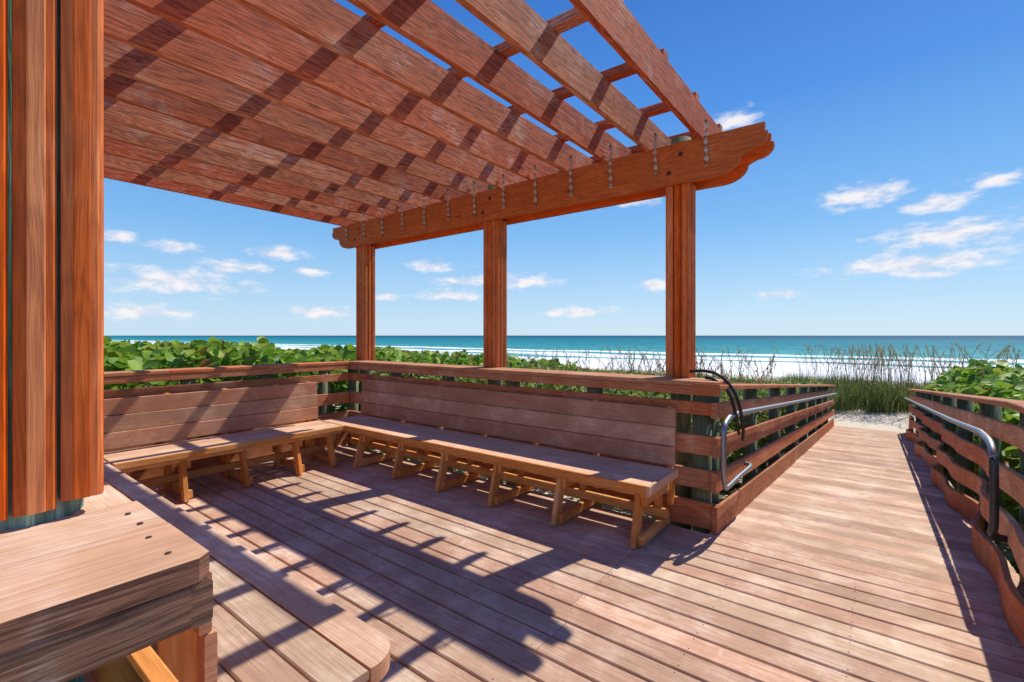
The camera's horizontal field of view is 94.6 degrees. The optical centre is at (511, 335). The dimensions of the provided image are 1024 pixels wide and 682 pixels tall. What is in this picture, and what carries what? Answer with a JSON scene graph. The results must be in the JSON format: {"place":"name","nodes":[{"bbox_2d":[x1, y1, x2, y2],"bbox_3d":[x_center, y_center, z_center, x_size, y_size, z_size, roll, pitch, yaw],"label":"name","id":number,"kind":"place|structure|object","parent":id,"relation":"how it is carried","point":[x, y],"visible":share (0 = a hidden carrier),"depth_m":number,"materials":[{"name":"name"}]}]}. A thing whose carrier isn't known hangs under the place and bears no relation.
{"place":"outdoors","nodes":[
{"label":"outdoors","id":0,"kind":"place"},
{"bbox_2d":[92,445,1023,681],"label":"wooden deck","id":1,"kind":"structure","parent":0,"point":[463,582],"depth_m":2.75,"materials":[{"name":"brown wood"}]},
{"bbox_2d":[0,481,212,681],"bbox_3d":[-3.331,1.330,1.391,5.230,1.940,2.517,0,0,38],"label":"bench","id":2,"kind":"object","parent":1,"relation":"on","point":[110,584],"visible":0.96,"depth_m":0.73,"materials":[{"name":"brown wood"}]},
{"bbox_2d":[104,381,345,502],"bbox_3d":[-2.855,1.039,4.868,0.713,0.940,2.138,0,0,38],"label":"bench","id":3,"kind":"object","parent":1,"relation":"on","point":[167,454],"visible":0.76,"depth_m":4.80,"materials":[{"name":"wood"}]},
{"bbox_2d":[104,361,348,480],"bbox_3d":[-3.576,1.480,5.049,0.260,2.241,4.000,0,0,38],"label":"deck railing","id":4,"kind":"object","parent":1,"relation":"on","point":[324,379],"visible":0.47,"depth_m":5.37,"materials":[{"name":"brown wood"}]},
{"bbox_2d":[93,461,389,681],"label":"bench","id":5,"kind":"object","parent":1,"relation":"on","point":[268,622],"visible":0.29,"depth_m":1.67,"materials":[{"name":"wood"}]},
{"bbox_2d":[0,0,774,681],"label":"pergola","id":6,"kind":"object","parent":1,"relation":"on","point":[368,134],"visible":0.98,"depth_m":3.16,"materials":[{"name":"red wood"}]},
{"bbox_2d":[323,379,677,548],"bbox_3d":[-0.502,1.039,4.790,4.177,0.940,0.713,0,0,38],"label":"bench","id":7,"kind":"object","parent":1,"relation":"on","point":[646,485],"visible":0.98,"depth_m":4.35,"materials":[{"name":"wood"}]},
{"bbox_2d":[344,360,729,533],"bbox_3d":[-0.315,1.480,5.267,5.038,2.241,0.340,0,0,38],"label":"deck railing","id":8,"kind":"object","parent":1,"relation":"on","point":[695,512],"visible":0.49,"depth_m":4.19,"materials":[{"name":"brown wood"}]},
{"bbox_2d":[104,0,1023,335],"label":"sky","id":9,"kind":"structure","parent":0,"point":[888,198],"materials":[{"name":"blue"}]},
{"bbox_2d":[107,336,1023,382],"bbox_3d":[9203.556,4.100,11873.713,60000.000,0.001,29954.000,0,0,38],"label":"sea","id":10,"kind":"structure","parent":0,"point":[788,348],"depth_m":161.13,"materials":[{"name":"liquid"}]},
{"bbox_2d":[332,367,1015,561],"bbox_3d":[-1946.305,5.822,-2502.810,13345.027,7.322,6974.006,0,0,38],"label":"ground","id":11,"kind":"structure","parent":0,"point":[898,422],"depth_m":13.81,"materials":[{"name":"beige sand"}]},
{"bbox_2d":[104,336,581,415],"bbox_3d":[-5.429,1.138,10.536,9.188,2.571,14.169,0,0,38],"label":"sea grape bush","id":12,"kind":"object","parent":11,"relation":"on","point":[124,355],"visible":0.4,"depth_m":6.79,"materials":[{"name":"green plant"}]},
{"bbox_2d":[335,361,919,501],"bbox_3d":[1.417,1.530,16.519,50.106,2.266,19.140,0,0,38],"label":"dune scrub","id":13,"kind":"object","parent":11,"relation":"on","point":[733,456],"visible":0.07,"depth_m":6.77,"materials":[{"name":"green plant"}]},
{"bbox_2d":[466,343,1019,419],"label":"sea oats","id":14,"kind":"object","parent":11,"relation":"on","point":[867,368],"visible":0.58,"depth_m":14.46,"materials":[{"name":"beige plant"}]},
{"bbox_2d":[709,426,1023,605],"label":"boardwalk ramp","id":15,"kind":"structure","parent":11,"relation":"on","point":[869,501],"depth_m":4.16,"materials":[{"name":"brown wood"}]},
{"bbox_2d":[693,383,835,534],"bbox_3d":[5.126,1.831,8.310,0.230,2.930,12.000,0,0,38],"label":"boardwalk railing","id":16,"kind":"object","parent":15,"relation":"attached to","point":[736,502],"visible":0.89,"depth_m":5.03,"materials":[{"name":"brown wood"}]},
{"bbox_2d":[689,369,744,440],"bbox_3d":[1.642,0.561,3.782,0.417,0.569,0.203,0,0,20],"label":"black hose","id":17,"kind":"object","parent":16,"relation":"attached to","point":[733,390],"visible":0.94,"depth_m":3.72,"materials":[{"name":"rubber"}]},
{"bbox_2d":[720,393,837,490],"bbox_3d":[5.175,1.105,8.184,0.091,1.001,11.926,0,0,38],"label":"metal handrail","id":18,"kind":"object","parent":16,"relation":"attached to","point":[723,453],"visible":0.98,"depth_m":3.63,"materials":[{"name":"metal"}]},
{"bbox_2d":[906,389,1023,647],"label":"boardwalk railing","id":19,"kind":"object","parent":15,"relation":"attached to","point":[938,441],"visible":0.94,"depth_m":4.05,"materials":[{"name":"brown wood"}]},
{"bbox_2d":[904,397,1007,543],"bbox_3d":[6.405,1.109,7.345,0.119,0.990,11.746,0,0,38],"label":"metal handrail","id":20,"kind":"object","parent":19,"relation":"attached to","point":[993,529],"visible":0.98,"depth_m":2.74,"materials":[{"name":"metal"}]},
{"bbox_2d":[922,359,1023,573],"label":"sea grape bush","id":21,"kind":"object","parent":11,"relation":"on","point":[980,377],"visible":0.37,"depth_m":6.54,"materials":[{"name":"green plant"}]},
{"bbox_2d":[427,359,945,428],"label":"dune grass","id":22,"kind":"structure","parent":0,"point":[880,404],"depth_m":15.86,"materials":[{"name":"green plant"}]}
]}

